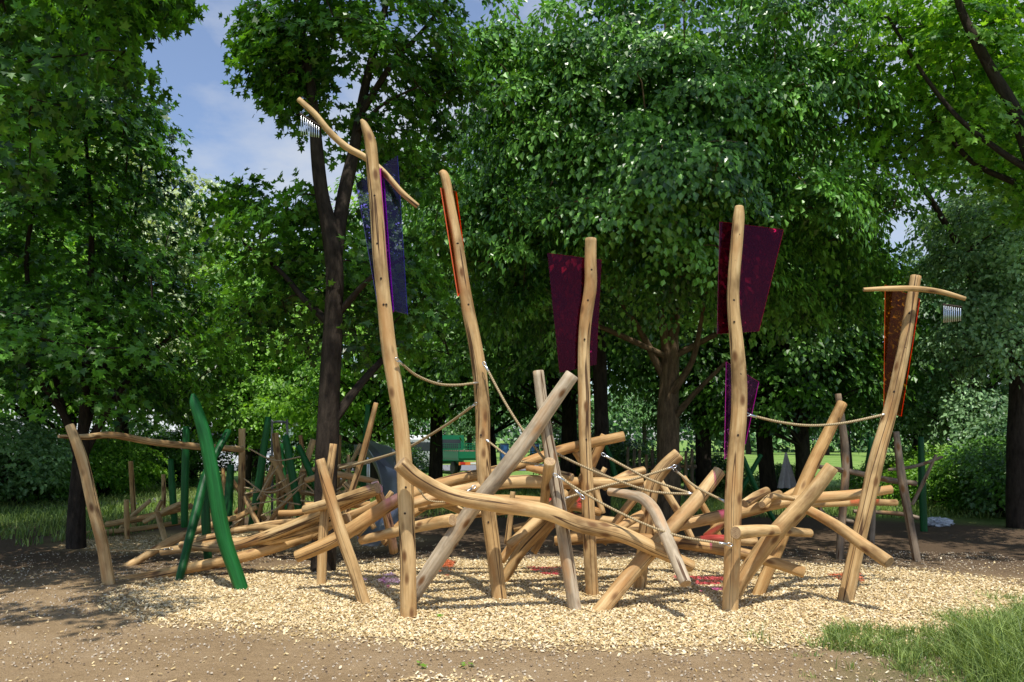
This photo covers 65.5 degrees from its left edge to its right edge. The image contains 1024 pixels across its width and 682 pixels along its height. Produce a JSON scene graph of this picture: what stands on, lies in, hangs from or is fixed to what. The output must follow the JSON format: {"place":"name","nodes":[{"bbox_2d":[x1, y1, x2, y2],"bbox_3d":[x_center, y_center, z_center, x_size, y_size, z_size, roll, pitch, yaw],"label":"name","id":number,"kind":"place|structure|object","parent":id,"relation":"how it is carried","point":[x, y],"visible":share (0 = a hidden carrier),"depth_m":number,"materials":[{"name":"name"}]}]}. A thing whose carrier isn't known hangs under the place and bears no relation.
{"place":"outdoors","nodes":[
{"label":"outdoors","id":0,"kind":"place"},
{"bbox_2d":[0,478,341,508],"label":"path","id":1,"kind":"structure","parent":0,"point":[117,500],"depth_m":20.39,"materials":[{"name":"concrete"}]},
{"bbox_2d":[199,465,695,469],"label":"road","id":2,"kind":"structure","parent":0,"point":[463,467],"depth_m":45.24,"materials":[{"name":"grey asphalt"}]},
{"bbox_2d":[0,484,1004,545],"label":"meadow grass","id":3,"kind":"structure","parent":0,"point":[109,506],"depth_m":17.61,"materials":[{"name":"green plant"}]},
{"bbox_2d":[0,440,1023,681],"bbox_3d":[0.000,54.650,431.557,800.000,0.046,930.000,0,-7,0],"label":"ground","id":4,"kind":"structure","parent":0,"point":[986,535],"depth_m":6.99,"materials":[{"name":"soil"}]},
{"bbox_2d":[3,403,44,433],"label":"white house","id":5,"kind":"structure","parent":4,"relation":"on","point":[17,417],"depth_m":46.52,"materials":[{"name":"paint"}]},
{"bbox_2d":[0,444,71,504],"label":"shrub","id":6,"kind":"object","parent":4,"relation":"on","point":[51,490],"visible":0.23,"depth_m":19.80,"materials":[{"name":"green plant"}]},
{"bbox_2d":[0,403,93,504],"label":"shrub","id":7,"kind":"object","parent":4,"relation":"on","point":[26,451],"visible":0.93,"depth_m":18.56,"materials":[{"name":"green plant"}]},
{"bbox_2d":[0,92,149,410],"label":"woodland tree","id":8,"kind":"object","parent":4,"relation":"on","point":[70,242],"visible":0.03,"depth_m":17.05,"materials":[{"name":"green plant"}]},
{"bbox_2d":[0,422,166,501],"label":"shrub","id":9,"kind":"object","parent":4,"relation":"on","point":[107,475],"visible":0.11,"depth_m":22.50,"materials":[{"name":"green plant"}]},
{"bbox_2d":[0,146,170,495],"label":"woodland tree","id":10,"kind":"object","parent":4,"relation":"on","point":[42,394],"depth_m":21.38,"materials":[{"name":"green plant"}]},
{"bbox_2d":[0,139,183,431],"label":"woodland tree","id":11,"kind":"object","parent":4,"relation":"on","point":[73,415],"visible":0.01,"depth_m":26.76,"materials":[{"name":"green plant"}]},
{"bbox_2d":[0,0,209,219],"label":"maple tree","id":12,"kind":"object","parent":4,"relation":"on","point":[41,41],"visible":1,"depth_m":9.45,"materials":[{"name":"green plant"}]},
{"bbox_2d":[61,428,177,496],"bbox_3d":[-11.791,3.695,23.429,3.570,2.323,4.436,6,-9,-42],"label":"shrub","id":13,"kind":"object","parent":4,"relation":"on","point":[101,485],"visible":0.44,"depth_m":22.55,"materials":[{"name":"green plant"}]},
{"bbox_2d":[0,0,266,548],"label":"maple tree","id":14,"kind":"object","parent":4,"relation":"on","point":[62,366],"visible":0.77,"depth_m":12.19,"materials":[{"name":"green plant"}]},
{"bbox_2d":[105,417,182,456],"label":"shrub","id":15,"kind":"object","parent":4,"relation":"on","point":[149,429],"visible":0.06,"depth_m":31.61,"materials":[{"name":"green plant"}]},
{"bbox_2d":[58,423,243,584],"bbox_3d":[-4.743,2.204,10.653,0.945,2.135,3.081,-1,-7,7],"label":"playground post","id":16,"kind":"object","parent":4,"relation":"on","point":[74,436],"visible":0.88,"depth_m":9.23,"materials":[{"name":"brown wood"}]},
{"bbox_2d":[109,547,172,551],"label":"climbing rope","id":17,"kind":"object","parent":16,"relation":"attached to","point":[111,549],"visible":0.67,"depth_m":9.94,"materials":[{"name":"fabric"}]},
{"bbox_2d":[43,142,259,448],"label":"woodland tree","id":18,"kind":"object","parent":4,"relation":"on","point":[185,269],"visible":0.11,"depth_m":26.58,"materials":[{"name":"green plant"}]},
{"bbox_2d":[45,367,300,464],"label":"white house","id":19,"kind":"structure","parent":4,"relation":"on","point":[171,427],"depth_m":48.99,"materials":[{"name":"paint"}]},
{"bbox_2d":[181,426,189,527],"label":"green post","id":20,"kind":"object","parent":4,"relation":"on","point":[185,482],"visible":0.95,"depth_m":12.39,"materials":[{"name":"paint"}]},
{"bbox_2d":[129,428,252,489],"bbox_3d":[-11.723,4.105,27.340,3.868,2.517,4.806,-3,-8,23],"label":"shrub","id":21,"kind":"object","parent":4,"relation":"on","point":[195,461],"visible":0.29,"depth_m":26.67,"materials":[{"name":"green plant"}]},
{"bbox_2d":[134,236,266,483],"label":"woodland tree","id":22,"kind":"object","parent":4,"relation":"on","point":[189,287],"visible":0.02,"depth_m":29.11,"materials":[{"name":"green plant"}]},
{"bbox_2d":[176,429,230,579],"bbox_3d":[-3.998,2.133,10.150,0.222,2.031,1.789,0,-7,-2],"label":"green post","id":23,"kind":"object","parent":4,"relation":"on","point":[197,507],"visible":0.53,"depth_m":10.06,"materials":[{"name":"paint"}]},
{"bbox_2d":[200,475,211,559],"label":"green post","id":24,"kind":"object","parent":4,"relation":"on","point":[205,521],"visible":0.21,"depth_m":10.64,"materials":[{"name":"paint"}]},
{"bbox_2d":[189,393,247,589],"bbox_3d":[-3.238,1.822,8.911,0.808,2.463,0.162,1,-7,-9],"label":"green post","id":25,"kind":"object","parent":4,"relation":"on","point":[222,531],"visible":0.84,"depth_m":8.85,"materials":[{"name":"paint"}]},
{"bbox_2d":[224,465,233,527],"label":"green post","id":26,"kind":"object","parent":4,"relation":"on","point":[228,492],"visible":0.63,"depth_m":11.97,"materials":[{"name":"paint"}]},
{"bbox_2d":[152,240,313,490],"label":"woodland tree","id":27,"kind":"object","parent":4,"relation":"on","point":[252,424],"visible":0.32,"depth_m":24.73,"materials":[{"name":"green plant"}]},
{"bbox_2d":[86,402,393,579],"bbox_3d":[-4.018,2.222,11.987,3.840,2.416,7.792,5,-8,-34],"label":"climbing structure","id":28,"kind":"object","parent":4,"relation":"on","point":[272,537],"visible":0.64,"depth_m":11.30,"materials":[{"name":"brown wood"}]},
{"bbox_2d":[168,459,177,524],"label":"green post","id":29,"kind":"object","parent":28,"relation":"attached to","point":[172,491],"visible":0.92,"depth_m":13.16,"materials":[{"name":"paint"}]},
{"bbox_2d":[248,416,270,524],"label":"green post","id":30,"kind":"object","parent":28,"relation":"attached to","point":[261,459],"visible":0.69,"depth_m":11.82,"materials":[{"name":"paint"}]},
{"bbox_2d":[282,434,301,517],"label":"green post","id":31,"kind":"object","parent":28,"relation":"attached to","point":[292,475],"visible":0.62,"depth_m":11.81,"materials":[{"name":"paint"}]},
{"bbox_2d":[296,444,314,488],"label":"green post","id":32,"kind":"object","parent":28,"relation":"attached to","point":[307,465],"visible":0.53,"depth_m":12.03,"materials":[{"name":"paint"}]},
{"bbox_2d":[360,404,369,486],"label":"green post","id":33,"kind":"object","parent":28,"relation":"attached to","point":[366,421],"visible":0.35,"depth_m":13.48,"materials":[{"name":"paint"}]},
{"bbox_2d":[207,265,314,480],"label":"woodland tree","id":34,"kind":"object","parent":4,"relation":"on","point":[255,462],"depth_m":31.17,"materials":[{"name":"green plant"}]},
{"bbox_2d":[271,419,288,514],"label":"steel arch","id":35,"kind":"structure","parent":4,"relation":"on","point":[287,426],"depth_m":13.29,"materials":[{"name":"grey metal"}]},
{"bbox_2d":[280,443,286,509],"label":"green post","id":36,"kind":"object","parent":4,"relation":"on","point":[282,456],"visible":0.18,"depth_m":13.82,"materials":[{"name":"paint"}]},
{"bbox_2d":[250,434,356,490],"bbox_3d":[-6.916,4.034,26.184,3.570,2.323,4.436,5,-8,-34],"label":"shrub","id":37,"kind":"object","parent":4,"relation":"on","point":[297,463],"visible":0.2,"depth_m":25.50,"materials":[{"name":"green plant"}]},
{"bbox_2d":[224,227,389,447],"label":"woodland tree","id":38,"kind":"object","parent":4,"relation":"on","point":[292,375],"visible":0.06,"depth_m":26.76,"materials":[{"name":"green plant"}]},
{"bbox_2d":[180,0,503,571],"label":"maple tree","id":39,"kind":"object","parent":4,"relation":"on","point":[285,54],"visible":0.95,"depth_m":10.75,"materials":[{"name":"green plant"}]},
{"bbox_2d":[241,173,473,498],"bbox_3d":[-4.074,-0.196,22.477,6.047,9.540,5.510,5,-8,-34],"label":"woodland tree","id":40,"kind":"object","parent":4,"relation":"on","point":[353,417],"visible":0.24,"depth_m":21.79,"materials":[{"name":"green plant"}]},
{"bbox_2d":[297,97,418,617],"bbox_3d":[-1.522,0.224,7.805,1.285,5.363,0.460,0,-7,0],"label":"playground post","id":41,"kind":"object","parent":4,"relation":"on","point":[405,492],"visible":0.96,"depth_m":7.66,"materials":[{"name":"brown wood"}]},
{"bbox_2d":[354,440,397,546],"bbox_3d":[-2.006,2.340,12.229,0.803,1.647,2.317,2,-7,-13],"label":"metal slide","id":42,"kind":"object","parent":4,"relation":"on","point":[386,471],"visible":0.41,"depth_m":12.29,"materials":[{"name":"metal"}]},
{"bbox_2d":[353,359,422,441],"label":"woodland tree","id":43,"kind":"object","parent":4,"relation":"on","point":[385,429],"visible":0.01,"depth_m":60.58,"materials":[{"name":"green plant"}]},
{"bbox_2d":[339,430,449,483],"bbox_3d":[-5.074,4.465,30.273,4.806,2.517,3.868,6,-9,-40],"label":"shrub","id":44,"kind":"object","parent":4,"relation":"on","point":[419,463],"visible":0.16,"depth_m":30.26,"materials":[{"name":"green plant"}]},
{"bbox_2d":[410,435,429,469],"bbox_3d":[-4.875,5.710,40.468,1.551,1.827,4.131,1,-7,-10],"label":"delivery van","id":45,"kind":"object","parent":4,"relation":"on","point":[424,445],"visible":0.06,"depth_m":38.54,"materials":[{"name":"grey metal"}]},
{"bbox_2d":[325,135,550,478],"bbox_3d":[-2.062,-0.936,23.773,6.998,11.406,7.693,-4,-8,27],"label":"woodland tree","id":46,"kind":"object","parent":4,"relation":"on","point":[435,464],"visible":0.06,"depth_m":21.72,"materials":[{"name":"green plant"}]},
{"bbox_2d":[442,435,475,473],"bbox_3d":[-2.660,5.466,38.474,1.649,1.827,4.412,3,-8,-26],"label":"flatbed truck","id":47,"kind":"object","parent":4,"relation":"on","point":[456,453],"visible":0.54,"depth_m":37.10,"materials":[{"name":"green metal"}]},
{"bbox_2d":[439,169,506,598],"bbox_3d":[-0.411,0.580,8.820,0.793,4.911,0.951,0,-7,0],"label":"playground post","id":48,"kind":"object","parent":4,"relation":"on","point":[489,518],"visible":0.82,"depth_m":8.48,"materials":[{"name":"brown wood"}]},
{"bbox_2d":[338,402,476,469],"bbox_3d":[-1.310,1.177,9.461,0.129,0.807,2.881,6,-10,-43],"label":"climbing rope","id":49,"kind":"object","parent":48,"relation":"attached to","point":[420,440],"visible":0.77,"depth_m":9.25,"materials":[{"name":"fabric"}]},
{"bbox_2d":[395,357,478,385],"bbox_3d":[-0.736,0.332,8.058,0.069,0.236,1.249,-6,-9,39],"label":"climbing rope","id":50,"kind":"object","parent":48,"relation":"attached to","point":[423,378],"visible":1,"depth_m":7.97,"materials":[{"name":"fabric"}]},
{"bbox_2d":[486,439,543,466],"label":"climbing rope","id":51,"kind":"object","parent":48,"relation":"attached to","point":[504,453],"visible":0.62,"depth_m":8.20,"materials":[{"name":"fabric"}]},
{"bbox_2d":[442,393,507,449],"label":"woodland tree","id":52,"kind":"object","parent":4,"relation":"on","point":[469,428],"visible":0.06,"depth_m":65.20,"materials":[{"name":"green plant"}]},
{"bbox_2d":[500,443,508,459],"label":"site cabin","id":53,"kind":"object","parent":4,"relation":"on","point":[504,447],"visible":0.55,"depth_m":60.36,"materials":[{"name":"blue metal"}]},
{"bbox_2d":[502,446,507,457],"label":"door","id":54,"kind":"structure","parent":53,"relation":"in","point":[504,448],"depth_m":60.33,"materials":[{"name":"blue metal"}]},
{"bbox_2d":[0,534,1023,681],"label":"wood chips","id":55,"kind":"object","parent":4,"relation":"on","point":[663,565],"visible":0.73,"depth_m":7.93,"materials":[{"name":"beige wood"}]},
{"bbox_2d":[412,135,613,465],"bbox_3d":[-0.365,-1.204,28.156,7.639,13.064,6.960,0,-7,2],"label":"woodland tree","id":56,"kind":"object","parent":4,"relation":"on","point":[520,413],"visible":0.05,"depth_m":26.55,"materials":[{"name":"green plant"}]},
{"bbox_2d":[423,119,660,490],"bbox_3d":[1.555,-1.693,24.754,9.525,13.220,8.664,-3,-8,23],"label":"woodland tree","id":57,"kind":"object","parent":4,"relation":"on","point":[568,414],"visible":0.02,"depth_m":24.16,"materials":[{"name":"green plant"}]},
{"bbox_2d":[498,377,593,435],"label":"woodland tree","id":58,"kind":"object","parent":4,"relation":"on","point":[555,415],"visible":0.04,"depth_m":60.85,"materials":[{"name":"green plant"}]},
{"bbox_2d":[393,39,718,516],"bbox_3d":[1.338,-1.351,18.077,8.268,11.166,7.314,-2,-7,17],"label":"linden tree","id":59,"kind":"object","parent":4,"relation":"on","point":[601,418],"visible":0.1,"depth_m":17.35,"materials":[{"name":"green plant"}]},
{"bbox_2d":[547,237,601,595],"bbox_3d":[0.709,0.932,8.671,0.617,4.168,0.270,0,-7,0],"label":"playground post","id":60,"kind":"object","parent":4,"relation":"on","point":[575,282],"visible":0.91,"depth_m":8.79,"materials":[{"name":"brown wood"}]},
{"bbox_2d":[565,465,676,499],"bbox_3d":[1.142,1.519,8.528,1.291,0.385,0.029,1,-7,-5],"label":"climbing rope","id":61,"kind":"object","parent":60,"relation":"attached to","point":[627,480],"visible":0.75,"depth_m":8.52,"materials":[{"name":"fabric"}]},
{"bbox_2d":[524,425,631,476],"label":"shrub","id":62,"kind":"object","parent":4,"relation":"on","point":[558,441],"visible":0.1,"depth_m":26.78,"materials":[{"name":"green plant"}]},
{"bbox_2d":[294,370,897,611],"bbox_3d":[1.016,1.697,8.646,7.006,2.653,2.917,0,-7,0],"label":"climbing structure","id":63,"kind":"object","parent":4,"relation":"on","point":[799,502],"visible":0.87,"depth_m":8.12,"materials":[{"name":"brown wood"}]},
{"bbox_2d":[416,485,475,502],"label":"climbing rope","id":64,"kind":"object","parent":63,"relation":"attached to","point":[422,494],"visible":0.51,"depth_m":7.98,"materials":[{"name":"fabric"}]},
{"bbox_2d":[482,361,584,499],"bbox_3d":[0.199,0.890,8.142,1.124,1.413,0.048,-3,-8,23],"label":"climbing rope","id":65,"kind":"object","parent":63,"relation":"attached to","point":[517,422],"visible":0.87,"depth_m":8.22,"materials":[{"name":"fabric"}]},
{"bbox_2d":[540,444,691,494],"bbox_3d":[1.130,1.342,8.251,1.728,0.549,0.036,1,-7,-11],"label":"climbing rope","id":66,"kind":"object","parent":63,"relation":"attached to","point":[620,481],"visible":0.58,"depth_m":8.23,"materials":[{"name":"fabric"}]},
{"bbox_2d":[553,473,732,546],"bbox_3d":[1.262,1.636,7.733,1.731,0.700,0.030,0,-7,2],"label":"climbing rope","id":67,"kind":"object","parent":63,"relation":"attached to","point":[630,517],"visible":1,"depth_m":7.71,"materials":[{"name":"fabric"}]},
{"bbox_2d":[601,453,691,492],"bbox_3d":[1.459,1.417,8.440,1.022,0.463,0.030,-1,-7,6],"label":"climbing rope","id":68,"kind":"object","parent":63,"relation":"attached to","point":[641,475],"visible":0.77,"depth_m":8.43,"materials":[{"name":"fabric"}]},
{"bbox_2d":[673,468,724,501],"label":"climbing rope","id":69,"kind":"object","parent":63,"relation":"attached to","point":[697,487],"visible":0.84,"depth_m":8.27,"materials":[{"name":"fabric"}]},
{"bbox_2d":[604,445,616,476],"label":"green post","id":70,"kind":"object","parent":4,"relation":"on","point":[612,463],"visible":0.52,"depth_m":16.78,"materials":[{"name":"paint"}]},
{"bbox_2d":[577,437,683,489],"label":"shrub","id":71,"kind":"object","parent":4,"relation":"on","point":[624,445],"visible":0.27,"depth_m":25.55,"materials":[{"name":"green plant"}]},
{"bbox_2d":[607,378,683,448],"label":"woodland tree","id":72,"kind":"object","parent":4,"relation":"on","point":[628,403],"visible":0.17,"depth_m":73.78,"materials":[{"name":"green plant"}]},
{"bbox_2d":[310,383,1003,452],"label":"distant woodland","id":73,"kind":"object","parent":4,"relation":"on","point":[515,434],"visible":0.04,"depth_m":97.68,"materials":[{"name":"green plant"}]},
{"bbox_2d":[623,447,696,498],"bbox_3d":[4.051,3.758,21.727,2.004,1.739,0.152,0,-7,0],"label":"stake fence","id":74,"kind":"object","parent":4,"relation":"on","point":[686,466],"visible":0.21,"depth_m":21.73,"materials":[{"name":"brown wood"}]},
{"bbox_2d":[388,0,957,520],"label":"linden tree","id":75,"kind":"object","parent":4,"relation":"on","point":[672,172],"visible":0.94,"depth_m":12.93,"materials":[{"name":"green plant"}]},
{"bbox_2d":[777,452,796,487],"bbox_3d":[5.114,2.406,14.826,0.339,0.656,0.142,0,-7,0],"label":"hanging tarp","id":76,"kind":"object","parent":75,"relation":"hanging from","point":[787,479],"visible":0.99,"depth_m":14.81,"materials":[{"name":"grey fabric"}]},
{"bbox_2d":[576,162,823,498],"bbox_3d":[5.303,-1.292,23.230,6.960,11.995,7.639,-2,-7,18],"label":"woodland tree","id":77,"kind":"object","parent":4,"relation":"on","point":[703,454],"visible":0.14,"depth_m":21.14,"materials":[{"name":"green plant"}]},
{"bbox_2d":[681,452,758,494],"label":"shrub","id":78,"kind":"object","parent":4,"relation":"on","point":[719,462],"visible":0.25,"depth_m":23.75,"materials":[{"name":"green plant"}]},
{"bbox_2d":[717,205,783,611],"bbox_3d":[2.408,0.779,8.015,0.812,4.314,0.301,3,-8,-26],"label":"playground post","id":79,"kind":"object","parent":4,"relation":"on","point":[748,254],"visible":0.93,"depth_m":8.01,"materials":[{"name":"brown wood"}]},
{"bbox_2d":[747,413,884,426],"bbox_3d":[3.153,0.794,8.141,1.770,0.164,0.034,2,-7,-16],"label":"climbing rope","id":80,"kind":"object","parent":79,"relation":"attached to","point":[813,425],"visible":1,"depth_m":8.11,"materials":[{"name":"fabric"}]},
{"bbox_2d":[742,454,762,492],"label":"green post","id":81,"kind":"object","parent":4,"relation":"on","point":[753,467],"visible":0.62,"depth_m":15.77,"materials":[{"name":"paint"}]},
{"bbox_2d":[744,456,775,521],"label":"green post","id":82,"kind":"object","parent":4,"relation":"on","point":[755,486],"visible":0.38,"depth_m":15.25,"materials":[{"name":"paint"}]},
{"bbox_2d":[745,404,780,453],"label":"woodland tree","id":83,"kind":"object","parent":4,"relation":"on","point":[748,447],"depth_m":85.84,"materials":[{"name":"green plant"}]},
{"bbox_2d":[610,45,939,491],"bbox_3d":[7.188,-1.683,22.552,7.664,12.641,8.426,6,-9,-41],"label":"woodland tree","id":84,"kind":"object","parent":4,"relation":"on","point":[767,474],"visible":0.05,"depth_m":21.54,"materials":[{"name":"green plant"}]},
{"bbox_2d":[754,462,814,492],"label":"shrub","id":85,"kind":"object","parent":4,"relation":"on","point":[777,470],"visible":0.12,"depth_m":24.11,"materials":[{"name":"green plant"}]},
{"bbox_2d":[679,108,931,482],"bbox_3d":[7.515,-0.934,20.978,6.090,10.685,6.684,-6,-9,38],"label":"woodland tree","id":86,"kind":"object","parent":4,"relation":"on","point":[818,390],"visible":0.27,"depth_m":20.23,"materials":[{"name":"green plant"}]},
{"bbox_2d":[791,412,868,454],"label":"woodland tree","id":87,"kind":"object","parent":4,"relation":"on","point":[828,450],"visible":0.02,"depth_m":80.60,"materials":[{"name":"green plant"}]},
{"bbox_2d":[807,231,919,487],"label":"woodland tree","id":88,"kind":"object","parent":4,"relation":"on","point":[849,430],"depth_m":27.18,"materials":[{"name":"green plant"}]},
{"bbox_2d":[864,437,873,471],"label":"green post","id":89,"kind":"object","parent":4,"relation":"on","point":[870,441],"visible":0.27,"depth_m":15.82,"materials":[{"name":"paint"}]},
{"bbox_2d":[813,393,942,561],"bbox_3d":[4.873,2.174,12.311,4.393,2.591,2.712,-1,-7,8],"label":"climbing structure","id":90,"kind":"object","parent":4,"relation":"on","point":[900,480],"visible":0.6,"depth_m":11.11,"materials":[{"name":"brown wood"}]},
{"bbox_2d":[829,444,947,500],"bbox_3d":[10.882,3.773,22.344,3.327,1.742,2.678,3,-7,-21],"label":"shrub","id":91,"kind":"object","parent":4,"relation":"on","point":[907,456],"visible":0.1,"depth_m":22.18,"materials":[{"name":"green plant"}]},
{"bbox_2d":[837,274,965,601],"bbox_3d":[4.024,1.131,8.357,1.488,3.706,0.505,0,-7,0],"label":"playground post","id":92,"kind":"object","parent":4,"relation":"on","point":[864,514],"visible":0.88,"depth_m":8.32,"materials":[{"name":"brown wood"}]},
{"bbox_2d":[804,0,1023,243],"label":"maple tree","id":93,"kind":"object","parent":4,"relation":"on","point":[981,107],"visible":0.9,"depth_m":12.62,"materials":[{"name":"green plant"}]},
{"bbox_2d":[918,437,927,531],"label":"green post","id":94,"kind":"object","parent":4,"relation":"on","point":[922,501],"visible":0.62,"depth_m":14.33,"materials":[{"name":"paint"}]},
{"bbox_2d":[846,266,1007,456],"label":"woodland tree","id":95,"kind":"object","parent":4,"relation":"on","point":[910,437],"visible":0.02,"depth_m":23.36,"materials":[{"name":"green plant"}]},
{"bbox_2d":[877,442,983,509],"bbox_3d":[10.707,3.337,19.369,3.697,1.936,2.975,-2,-7,14],"label":"shrub","id":96,"kind":"object","parent":4,"relation":"on","point":[911,474],"visible":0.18,"depth_m":19.18,"materials":[{"name":"green plant"}]},
{"bbox_2d":[881,210,1009,451],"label":"woodland tree","id":97,"kind":"object","parent":4,"relation":"on","point":[941,407],"visible":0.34,"depth_m":20.37,"materials":[{"name":"green plant"}]},
{"bbox_2d":[883,106,1018,408],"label":"woodland tree","id":98,"kind":"object","parent":4,"relation":"on","point":[939,188],"visible":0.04,"depth_m":22.40,"materials":[{"name":"green plant"}]},
{"bbox_2d":[914,426,1006,516],"bbox_3d":[10.766,2.977,17.290,3.421,2.226,4.251,0,-7,-2],"label":"shrub","id":99,"kind":"object","parent":4,"relation":"on","point":[988,452],"visible":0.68,"depth_m":16.66,"materials":[{"name":"green plant"}]},
{"bbox_2d":[903,157,1023,528],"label":"ash tree","id":100,"kind":"object","parent":4,"relation":"on","point":[995,289],"visible":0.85,"depth_m":14.18,"materials":[{"name":"green plant"}]},
{"bbox_2d":[926,408,1007,516],"bbox_3d":[12.027,2.781,18.270,4.760,3.097,5.914,-2,-7,18],"label":"shrub","id":101,"kind":"object","parent":4,"relation":"on","point":[984,508],"visible":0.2,"depth_m":17.86,"materials":[{"name":"green plant"}]},
{"bbox_2d":[16,0,1023,440],"label":"sky","id":102,"kind":"structure","parent":0,"point":[227,139],"materials":[{"name":"blue"}]},
{"bbox_2d":[530,443,538,452],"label":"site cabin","id":103,"kind":"object","parent":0,"point":[536,445],"visible":0.29,"depth_m":60.38,"materials":[{"name":"blue metal"}]},
{"bbox_2d":[742,586,1023,681],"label":"grass","id":104,"kind":"structure","parent":0,"point":[989,649],"depth_m":6.07,"materials":[{"name":"green plant"}]},
{"bbox_2d":[927,517,954,526],"bbox_3d":[8.108,3.438,15.212,0.592,0.183,0.459,-2,-7,16],"label":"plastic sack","id":105,"kind":"object","parent":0,"point":[940,522],"visible":0.88,"depth_m":15.06,"materials":[{"name":"plastic"}]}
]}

